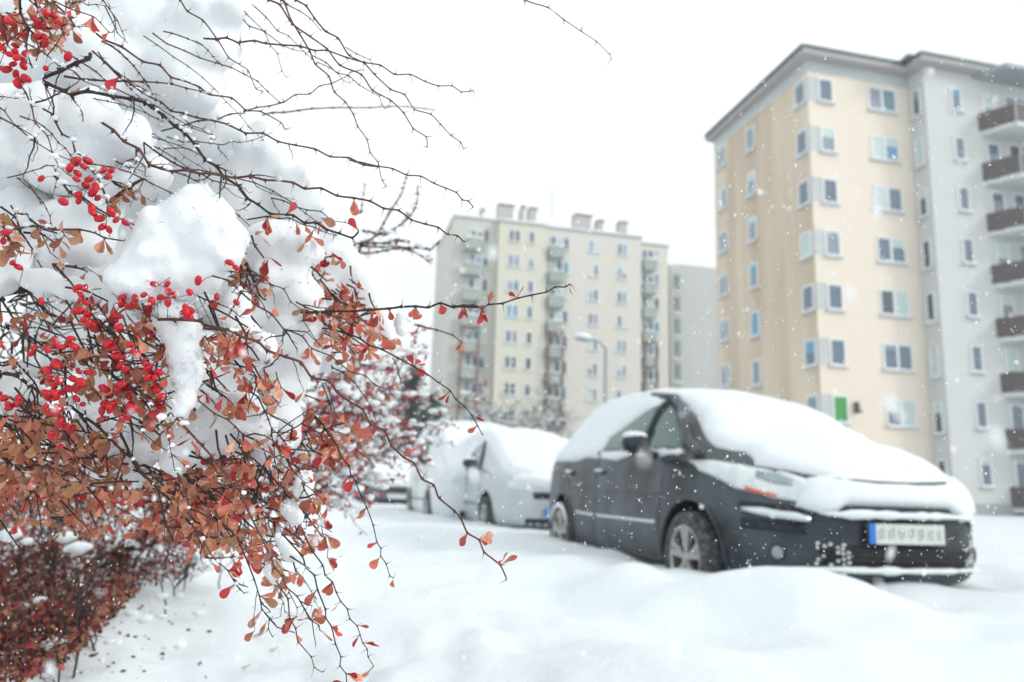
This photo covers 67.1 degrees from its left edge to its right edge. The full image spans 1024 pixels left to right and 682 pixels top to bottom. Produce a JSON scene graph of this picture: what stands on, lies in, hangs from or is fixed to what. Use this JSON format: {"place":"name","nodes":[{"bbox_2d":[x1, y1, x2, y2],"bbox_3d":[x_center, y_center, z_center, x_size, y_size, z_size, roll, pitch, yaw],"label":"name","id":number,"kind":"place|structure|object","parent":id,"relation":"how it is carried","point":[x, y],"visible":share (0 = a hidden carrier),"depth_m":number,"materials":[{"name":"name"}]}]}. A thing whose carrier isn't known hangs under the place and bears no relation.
{"place":"outdoors","nodes":[
{"label":"outdoors","id":0,"kind":"place"},
{"bbox_2d":[0,474,1023,681],"bbox_3d":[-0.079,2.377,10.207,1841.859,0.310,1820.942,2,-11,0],"label":"snow ground","id":1,"kind":"structure","parent":0,"point":[776,656],"depth_m":2.95,"materials":[{"name":"white snow"}]},
{"bbox_2d":[0,429,247,681],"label":"barberry bush","id":2,"kind":"object","parent":1,"relation":"on","point":[76,627],"visible":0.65,"depth_m":1.90,"materials":[{"name":"red plant"}]},
{"bbox_2d":[40,554,227,677],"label":"leaf litter","id":3,"kind":"object","parent":1,"relation":"on","point":[133,656],"visible":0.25,"depth_m":1.81,"materials":[{"name":"brown dry leaf"}]},
{"bbox_2d":[86,176,492,576],"bbox_3d":[-0.643,0.252,2.412,0.909,1.149,2.170,10,-14,-37],"label":"barberry bush","id":4,"kind":"object","parent":1,"relation":"on","point":[353,413],"visible":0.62,"depth_m":2.08,"materials":[{"name":"red plant"}]},
{"bbox_2d":[0,0,613,681],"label":"barberry bush","id":5,"kind":"object","parent":1,"relation":"on","point":[54,250],"visible":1,"depth_m":0.84,"materials":[{"name":"red plant"}]},
{"bbox_2d":[342,459,369,500],"bbox_3d":[-4.492,4.524,24.653,2.170,1.542,3.857,4,-11,-10],"label":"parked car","id":6,"kind":"object","parent":1,"relation":"on","point":[352,494],"visible":0.03,"depth_m":22.81,"materials":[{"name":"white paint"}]},
{"bbox_2d":[362,456,410,504],"bbox_3d":[-3.311,4.001,21.709,2.170,1.543,3.863,4,-11,-10],"label":"parked car","id":7,"kind":"object","parent":1,"relation":"on","point":[396,492],"visible":0.27,"depth_m":19.90,"materials":[{"name":"paint"}]},
{"bbox_2d":[369,363,439,457],"bbox_3d":[-3.796,3.707,30.985,4.567,5.970,4.151,2,-11,0],"label":"conifer","id":8,"kind":"object","parent":1,"relation":"on","point":[411,409],"visible":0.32,"depth_m":30.77,"materials":[{"name":"green plant"}]},
{"bbox_2d":[415,392,445,437],"bbox_3d":[-3.465,4.472,32.634,3.333,4.681,3.404,2,-11,0],"label":"conifer","id":9,"kind":"object","parent":1,"relation":"on","point":[436,405],"visible":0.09,"depth_m":32.86,"materials":[{"name":"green plant"}]},
{"bbox_2d":[407,421,507,519],"bbox_3d":[-0.846,2.503,14.669,2.370,2.007,4.448,4,-11,-13],"label":"parked car","id":10,"kind":"object","parent":1,"relation":"on","point":[445,472],"visible":0.37,"depth_m":13.30,"materials":[{"name":"white paint"}]},
{"bbox_2d":[465,392,534,427],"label":"bare tree","id":11,"kind":"object","parent":1,"relation":"on","point":[491,412],"visible":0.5,"depth_m":43.48,"materials":[{"name":"grey plant"}]},
{"bbox_2d":[463,427,568,528],"bbox_3d":[0.161,2.242,12.437,2.268,1.748,4.580,4,-11,-13],"label":"parked car","id":12,"kind":"object","parent":1,"relation":"on","point":[505,486],"visible":0.57,"depth_m":10.93,"materials":[{"name":"silver paint"}]},
{"bbox_2d":[490,399,561,434],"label":"bare tree","id":13,"kind":"object","parent":1,"relation":"on","point":[526,425],"visible":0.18,"depth_m":46.91,"materials":[{"name":"grey plant"}]},
{"bbox_2d":[430,186,668,438],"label":"apartment block","id":14,"kind":"structure","parent":1,"relation":"on","point":[622,252],"depth_m":84.25,"materials":[{"name":"grey paint"}]},
{"bbox_2d":[463,380,484,396],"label":"window","id":15,"kind":"structure","parent":14,"relation":"in","point":[467,384],"depth_m":81.14,"materials":[{"name":"white"}]},
{"bbox_2d":[464,354,484,370],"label":"window","id":16,"kind":"structure","parent":14,"relation":"in","point":[470,359],"depth_m":81.68,"materials":[{"name":"white"}]},
{"bbox_2d":[465,328,485,344],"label":"window","id":17,"kind":"structure","parent":14,"relation":"in","point":[473,334],"depth_m":82.22,"materials":[{"name":"white"}]},
{"bbox_2d":[468,277,487,293],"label":"window","id":18,"kind":"structure","parent":14,"relation":"in","point":[481,283],"depth_m":83.27,"materials":[{"name":"white"}]},
{"bbox_2d":[469,252,488,268],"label":"window","id":19,"kind":"structure","parent":14,"relation":"in","point":[473,257],"depth_m":83.80,"materials":[{"name":"white"}]},
{"bbox_2d":[470,227,490,243],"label":"window","id":20,"kind":"structure","parent":14,"relation":"in","point":[485,233],"depth_m":84.35,"materials":[{"name":"white"}]},
{"bbox_2d":[503,355,516,369],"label":"window","id":21,"kind":"structure","parent":14,"relation":"in","point":[508,360],"depth_m":81.54,"materials":[{"name":"white"}]},
{"bbox_2d":[503,381,516,396],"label":"window","id":22,"kind":"structure","parent":14,"relation":"in","point":[509,390],"depth_m":81.00,"materials":[{"name":"white"}]},
{"bbox_2d":[505,329,517,343],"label":"window","id":23,"kind":"structure","parent":14,"relation":"in","point":[511,336],"depth_m":82.06,"materials":[{"name":"white"}]},
{"bbox_2d":[505,303,518,318],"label":"window","id":24,"kind":"structure","parent":14,"relation":"in","point":[513,309],"depth_m":82.58,"materials":[{"name":"white"}]},
{"bbox_2d":[506,278,519,292],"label":"window","id":25,"kind":"structure","parent":14,"relation":"in","point":[512,284],"depth_m":83.11,"materials":[{"name":"white"}]},
{"bbox_2d":[507,253,520,267],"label":"window","id":26,"kind":"structure","parent":14,"relation":"in","point":[512,259],"depth_m":83.62,"materials":[{"name":"white"}]},
{"bbox_2d":[508,229,520,242],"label":"window","id":27,"kind":"structure","parent":14,"relation":"in","point":[516,238],"depth_m":84.15,"materials":[{"name":"white"}]},
{"bbox_2d":[546,385,566,400],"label":"window","id":28,"kind":"structure","parent":14,"relation":"in","point":[551,392],"depth_m":82.92,"materials":[{"name":"white"}]},
{"bbox_2d":[547,334,567,349],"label":"window","id":29,"kind":"structure","parent":14,"relation":"in","point":[554,339],"depth_m":83.96,"materials":[{"name":"white"}]},
{"bbox_2d":[548,309,568,324],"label":"window","id":30,"kind":"structure","parent":14,"relation":"in","point":[552,313],"depth_m":84.50,"materials":[{"name":"white"}]},
{"bbox_2d":[549,360,567,375],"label":"window","id":31,"kind":"structure","parent":14,"relation":"in","point":[554,365],"depth_m":83.45,"materials":[{"name":"white"}]},
{"bbox_2d":[549,284,568,299],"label":"window","id":32,"kind":"structure","parent":14,"relation":"in","point":[564,292],"depth_m":85.04,"materials":[{"name":"white"}]},
{"bbox_2d":[549,260,569,275],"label":"window","id":33,"kind":"structure","parent":14,"relation":"in","point":[553,264],"depth_m":85.58,"materials":[{"name":"white"}]},
{"bbox_2d":[550,235,569,251],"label":"window","id":34,"kind":"structure","parent":14,"relation":"in","point":[565,241],"depth_m":86.10,"materials":[{"name":"white"}]},
{"bbox_2d":[586,388,597,401],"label":"window","id":35,"kind":"structure","parent":14,"relation":"in","point":[592,397],"depth_m":83.80,"materials":[{"name":"white"}]},
{"bbox_2d":[587,312,598,326],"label":"window","id":36,"kind":"structure","parent":14,"relation":"in","point":[592,317],"depth_m":85.37,"materials":[{"name":"white"}]},
{"bbox_2d":[587,362,598,376],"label":"window","id":37,"kind":"structure","parent":14,"relation":"in","point":[592,371],"depth_m":84.31,"materials":[{"name":"white"}]},
{"bbox_2d":[588,288,598,301],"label":"window","id":38,"kind":"structure","parent":14,"relation":"in","point":[593,293],"depth_m":85.89,"materials":[{"name":"white"}]},
{"bbox_2d":[616,315,627,328],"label":"window","id":39,"kind":"structure","parent":14,"relation":"in","point":[621,319],"depth_m":86.13,"materials":[{"name":"white"}]},
{"bbox_2d":[616,340,627,353],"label":"window","id":40,"kind":"structure","parent":14,"relation":"in","point":[621,345],"depth_m":85.60,"materials":[{"name":"white"}]},
{"bbox_2d":[616,364,627,378],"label":"window","id":41,"kind":"structure","parent":14,"relation":"in","point":[621,370],"depth_m":85.08,"materials":[{"name":"white"}]},
{"bbox_2d":[641,296,659,310],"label":"window","id":42,"kind":"structure","parent":14,"relation":"in","point":[645,300],"depth_m":88.75,"materials":[{"name":"white"}]},
{"bbox_2d":[642,249,659,263],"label":"window","id":43,"kind":"structure","parent":14,"relation":"in","point":[655,254],"depth_m":89.82,"materials":[{"name":"white"}]},
{"bbox_2d":[641,272,660,287],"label":"window","id":44,"kind":"structure","parent":14,"relation":"in","point":[651,277],"depth_m":89.29,"materials":[{"name":"white"}]},
{"bbox_2d":[641,320,660,334],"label":"window","id":45,"kind":"structure","parent":14,"relation":"in","point":[645,324],"depth_m":88.21,"materials":[{"name":"white"}]},
{"bbox_2d":[641,344,660,358],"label":"window","id":46,"kind":"structure","parent":14,"relation":"in","point":[650,348],"depth_m":87.67,"materials":[{"name":"white"}]},
{"bbox_2d":[641,368,660,383],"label":"window","id":47,"kind":"structure","parent":14,"relation":"in","point":[650,373],"depth_m":87.14,"materials":[{"name":"white"}]},
{"bbox_2d":[516,371,583,433],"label":"bare tree","id":48,"kind":"object","parent":1,"relation":"on","point":[546,418],"visible":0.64,"depth_m":45.97,"materials":[{"name":"grey plant"}]},
{"bbox_2d":[574,332,606,403],"bbox_3d":[2.759,2.743,27.185,1.244,6.206,0.458,0,-11,9],"label":"street lamp","id":49,"kind":"object","parent":1,"relation":"on","point":[581,336],"visible":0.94,"depth_m":27.39,"materials":[{"name":"grey metal"}]},
{"bbox_2d":[668,263,717,388],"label":"apartment block","id":50,"kind":"structure","parent":1,"relation":"on","point":[685,319],"depth_m":94.82,"materials":[{"name":"white"}]},
{"bbox_2d":[549,388,979,584],"bbox_3d":[1.760,1.225,6.727,2.350,1.710,4.589,5,-11,-14],"label":"parked car","id":51,"kind":"object","parent":1,"relation":"on","point":[800,490],"visible":0.94,"depth_m":5.05,"materials":[{"name":"grey paint"}]},
{"bbox_2d":[704,43,1023,515],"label":"apartment block","id":52,"kind":"structure","parent":1,"relation":"on","point":[808,92],"depth_m":38.25,"materials":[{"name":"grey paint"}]},
{"bbox_2d":[715,144,726,171],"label":"window","id":53,"kind":"structure","parent":52,"relation":"in","point":[721,162],"depth_m":46.88,"materials":[{"name":"white"}]},
{"bbox_2d":[716,186,727,213],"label":"window","id":54,"kind":"structure","parent":52,"relation":"in","point":[722,194],"depth_m":46.36,"materials":[{"name":"white"}]},
{"bbox_2d":[717,229,728,255],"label":"window","id":55,"kind":"structure","parent":52,"relation":"in","point":[723,235],"depth_m":45.88,"materials":[{"name":"white"}]},
{"bbox_2d":[717,272,729,298],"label":"window","id":56,"kind":"structure","parent":52,"relation":"in","point":[723,281],"depth_m":45.40,"materials":[{"name":"white"}]},
{"bbox_2d":[718,317,729,343],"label":"window","id":57,"kind":"structure","parent":52,"relation":"in","point":[724,323],"depth_m":44.90,"materials":[{"name":"white"}]},
{"bbox_2d":[719,363,730,388],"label":"window","id":58,"kind":"structure","parent":52,"relation":"in","point":[725,369],"depth_m":44.40,"materials":[{"name":"white"}]},
{"bbox_2d":[744,124,755,154],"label":"window","id":59,"kind":"structure","parent":52,"relation":"in","point":[750,132],"depth_m":43.71,"materials":[{"name":"white"}]},
{"bbox_2d":[745,169,756,199],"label":"window","id":60,"kind":"structure","parent":52,"relation":"in","point":[751,179],"depth_m":43.23,"materials":[{"name":"white"}]},
{"bbox_2d":[746,215,757,244],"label":"window","id":61,"kind":"structure","parent":52,"relation":"in","point":[752,222],"depth_m":42.74,"materials":[{"name":"white"}]},
{"bbox_2d":[747,261,759,291],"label":"window","id":62,"kind":"structure","parent":52,"relation":"in","point":[753,268],"depth_m":42.24,"materials":[{"name":"white"}]},
{"bbox_2d":[748,309,760,338],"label":"window","id":63,"kind":"structure","parent":52,"relation":"in","point":[755,315],"depth_m":41.72,"materials":[{"name":"white"}]},
{"bbox_2d":[750,359,762,387],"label":"window","id":64,"kind":"structure","parent":52,"relation":"in","point":[756,364],"depth_m":41.22,"materials":[{"name":"white"}]},
{"bbox_2d":[792,77,806,111],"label":"window","id":65,"kind":"structure","parent":52,"relation":"in","point":[800,88],"depth_m":39.23,"materials":[{"name":"white"}]},
{"bbox_2d":[794,127,808,160],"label":"window","id":66,"kind":"structure","parent":52,"relation":"in","point":[802,142],"depth_m":38.73,"materials":[{"name":"white"}]},
{"bbox_2d":[796,177,811,210],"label":"window","id":67,"kind":"structure","parent":52,"relation":"in","point":[803,194],"depth_m":38.23,"materials":[{"name":"white"}]},
{"bbox_2d":[798,229,813,261],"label":"window","id":68,"kind":"structure","parent":52,"relation":"in","point":[806,250],"depth_m":37.72,"materials":[{"name":"white glass"}]},
{"bbox_2d":[800,283,815,314],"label":"window","id":69,"kind":"structure","parent":52,"relation":"in","point":[808,298],"depth_m":37.22,"materials":[{"name":"white glass"}]},
{"bbox_2d":[803,338,817,369],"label":"window","id":70,"kind":"structure","parent":52,"relation":"in","point":[810,346],"depth_m":36.72,"materials":[{"name":"white"}]},
{"bbox_2d":[806,394,818,410],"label":"window","id":71,"kind":"structure","parent":52,"relation":"in","point":[812,401],"depth_m":36.23,"materials":[{"name":"white"}]},
{"bbox_2d":[817,77,836,104],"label":"window","id":72,"kind":"structure","parent":52,"relation":"in","point":[825,93],"depth_m":38.85,"materials":[{"name":"white glass"}]},
{"bbox_2d":[819,127,838,154],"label":"window","id":73,"kind":"structure","parent":52,"relation":"in","point":[827,144],"depth_m":38.34,"materials":[{"name":"white"}]},
{"bbox_2d":[821,177,841,205],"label":"window","id":74,"kind":"structure","parent":52,"relation":"in","point":[829,186],"depth_m":37.85,"materials":[{"name":"white"}]},
{"bbox_2d":[824,229,843,258],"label":"window","id":75,"kind":"structure","parent":52,"relation":"in","point":[832,245],"depth_m":37.33,"materials":[{"name":"white glass"}]},
{"bbox_2d":[826,283,846,312],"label":"window","id":76,"kind":"structure","parent":52,"relation":"in","point":[835,298],"depth_m":36.84,"materials":[{"name":"white glass"}]},
{"bbox_2d":[829,338,849,367],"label":"window","id":77,"kind":"structure","parent":52,"relation":"in","point":[837,347],"depth_m":36.33,"materials":[{"name":"white glass"}]},
{"bbox_2d":[832,394,852,424],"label":"window","id":78,"kind":"structure","parent":52,"relation":"in","point":[847,422],"depth_m":35.80,"materials":[{"name":"white"}]},
{"bbox_2d":[867,86,899,115],"bbox_3d":[18.969,-12.319,39.599,1.808,1.375,0.298,4,-11,-13],"label":"window","id":79,"kind":"structure","parent":52,"relation":"in","point":[878,98],"depth_m":39.57,"materials":[{"name":"white glass"}]},
{"bbox_2d":[870,134,902,164],"bbox_3d":[18.882,-9.692,39.097,1.808,1.375,0.302,4,-11,-13],"label":"window","id":80,"kind":"structure","parent":52,"relation":"in","point":[880,147],"depth_m":39.07,"materials":[{"name":"white glass"}]},
{"bbox_2d":[873,184,905,214],"bbox_3d":[18.795,-7.065,38.594,1.808,1.375,0.304,4,-11,-13],"label":"window","id":81,"kind":"structure","parent":52,"relation":"in","point":[889,199],"depth_m":38.58,"materials":[{"name":"white glass"}]},
{"bbox_2d":[876,236,909,265],"bbox_3d":[18.708,-4.438,38.094,1.808,1.375,0.302,4,-11,-13],"label":"window","id":82,"kind":"structure","parent":52,"relation":"in","point":[892,250],"depth_m":38.08,"materials":[{"name":"white"}]},
{"bbox_2d":[879,288,912,318],"bbox_3d":[18.621,-1.812,37.591,1.808,1.375,0.298,4,-11,-13],"label":"window","id":83,"kind":"structure","parent":52,"relation":"in","point":[889,299],"depth_m":37.57,"materials":[{"name":"white glass"}]},
{"bbox_2d":[882,343,916,372],"bbox_3d":[18.534,0.815,37.089,1.808,1.375,0.304,4,-11,-13],"label":"window","id":84,"kind":"structure","parent":52,"relation":"in","point":[897,356],"depth_m":37.07,"materials":[{"name":"white glass"}]},
{"bbox_2d":[885,398,920,428],"bbox_3d":[18.448,3.442,36.585,1.809,1.375,0.300,4,-11,-13],"label":"window","id":85,"kind":"structure","parent":52,"relation":"in","point":[906,407],"depth_m":36.60,"materials":[{"name":"white glass"}]},
{"bbox_2d":[910,87,922,120],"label":"window","id":86,"kind":"structure","parent":52,"relation":"in","point":[915,95],"depth_m":39.40,"materials":[{"name":"white"}]},
{"bbox_2d":[913,136,926,169],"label":"window","id":87,"kind":"structure","parent":52,"relation":"in","point":[919,143],"depth_m":38.89,"materials":[{"name":"white"}]},
{"bbox_2d":[917,186,929,220],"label":"window","id":88,"kind":"structure","parent":52,"relation":"in","point":[922,193],"depth_m":38.39,"materials":[{"name":"white"}]},
{"bbox_2d":[920,238,933,271],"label":"window","id":89,"kind":"structure","parent":52,"relation":"in","point":[926,244],"depth_m":37.90,"materials":[{"name":"white"}]},
{"bbox_2d":[924,291,937,325],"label":"window","id":90,"kind":"structure","parent":52,"relation":"in","point":[929,297],"depth_m":37.40,"materials":[{"name":"white"}]},
{"bbox_2d":[928,345,941,379],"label":"window","id":91,"kind":"structure","parent":52,"relation":"in","point":[933,351],"depth_m":36.89,"materials":[{"name":"white glass"}]},
{"bbox_2d":[932,401,945,435],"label":"window","id":92,"kind":"structure","parent":52,"relation":"in","point":[938,415],"depth_m":36.39,"materials":[{"name":"white glass"}]},
{"bbox_2d":[949,87,965,113],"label":"window","id":93,"kind":"structure","parent":52,"relation":"in","point":[955,93],"depth_m":39.30,"materials":[{"name":"white"}]},
{"bbox_2d":[953,136,969,162],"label":"window","id":94,"kind":"structure","parent":52,"relation":"in","point":[959,145],"depth_m":38.79,"materials":[{"name":"white"}]},
{"bbox_2d":[957,186,973,213],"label":"window","id":95,"kind":"structure","parent":52,"relation":"in","point":[964,198],"depth_m":38.29,"materials":[{"name":"white"}]},
{"bbox_2d":[961,237,977,265],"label":"window","id":96,"kind":"structure","parent":52,"relation":"in","point":[967,243],"depth_m":37.79,"materials":[{"name":"white glass"}]},
{"bbox_2d":[965,290,982,318],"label":"window","id":97,"kind":"structure","parent":52,"relation":"in","point":[971,296],"depth_m":37.29,"materials":[{"name":"white glass"}]},
{"bbox_2d":[970,345,987,373],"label":"window","id":98,"kind":"structure","parent":52,"relation":"in","point":[976,352],"depth_m":36.79,"materials":[{"name":"white"}]},
{"bbox_2d":[974,401,990,430],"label":"window","id":99,"kind":"structure","parent":52,"relation":"in","point":[981,414],"depth_m":36.28,"materials":[{"name":"white glass"}]},
{"bbox_2d":[979,458,996,488],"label":"window","id":100,"kind":"structure","parent":52,"relation":"in","point":[986,463],"depth_m":35.79,"materials":[{"name":"white glass"}]},
{"bbox_2d":[981,93,997,130],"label":"window","id":101,"kind":"structure","parent":52,"relation":"in","point":[987,104],"depth_m":39.79,"materials":[{"name":"white"}]},
{"bbox_2d":[986,142,1002,180],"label":"window","id":102,"kind":"structure","parent":52,"relation":"in","point":[992,149],"depth_m":39.29,"materials":[{"name":"white"}]},
{"bbox_2d":[990,191,1006,231],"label":"window","id":103,"kind":"structure","parent":52,"relation":"in","point":[997,199],"depth_m":38.78,"materials":[{"name":"white"}]},
{"bbox_2d":[995,242,1011,283],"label":"window","id":104,"kind":"structure","parent":52,"relation":"in","point":[1002,255],"depth_m":38.27,"materials":[{"name":"white"}]},
{"bbox_2d":[999,295,1016,337],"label":"window","id":105,"kind":"structure","parent":52,"relation":"in","point":[1006,302],"depth_m":37.77,"materials":[{"name":"white"}]},
{"bbox_2d":[1004,349,1021,392],"bbox_3d":[24.130,1.464,37.181,0.800,2.150,0.201,3,-11,-5],"label":"window","id":106,"kind":"structure","parent":52,"relation":"in","point":[1011,355],"depth_m":37.26,"materials":[{"name":"white glass"}]},
{"bbox_2d":[1003,95,1023,122],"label":"window","id":107,"kind":"structure","parent":52,"relation":"in","point":[1007,100],"depth_m":40.17,"materials":[{"name":"white"}]},
{"bbox_2d":[1007,143,1023,155],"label":"window","id":108,"kind":"structure","parent":52,"relation":"in","point":[1013,149],"depth_m":39.66,"materials":[{"name":"white"}]},
{"bbox_2d":[1009,404,1023,449],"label":"window","id":109,"kind":"structure","parent":52,"relation":"in","point":[1017,421],"depth_m":36.76,"materials":[{"name":"white glass"}]},
{"bbox_2d":[1012,193,1023,207],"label":"window","id":110,"kind":"structure","parent":52,"relation":"in","point":[1018,199],"depth_m":39.12,"materials":[{"name":"white"}]},
{"bbox_2d":[1014,461,1023,507],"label":"window","id":111,"kind":"structure","parent":52,"relation":"in","point":[1019,468],"depth_m":36.23,"materials":[{"name":"white"}]},
{"bbox_2d":[0,0,1023,482],"label":"sky","id":112,"kind":"structure","parent":0,"point":[670,91],"materials":[{"name":"white"}]},
{"bbox_2d":[1,0,1023,681],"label":"falling snow","id":113,"kind":"structure","parent":0,"point":[673,644],"depth_m":0.48,"materials":[{"name":"white snow"}]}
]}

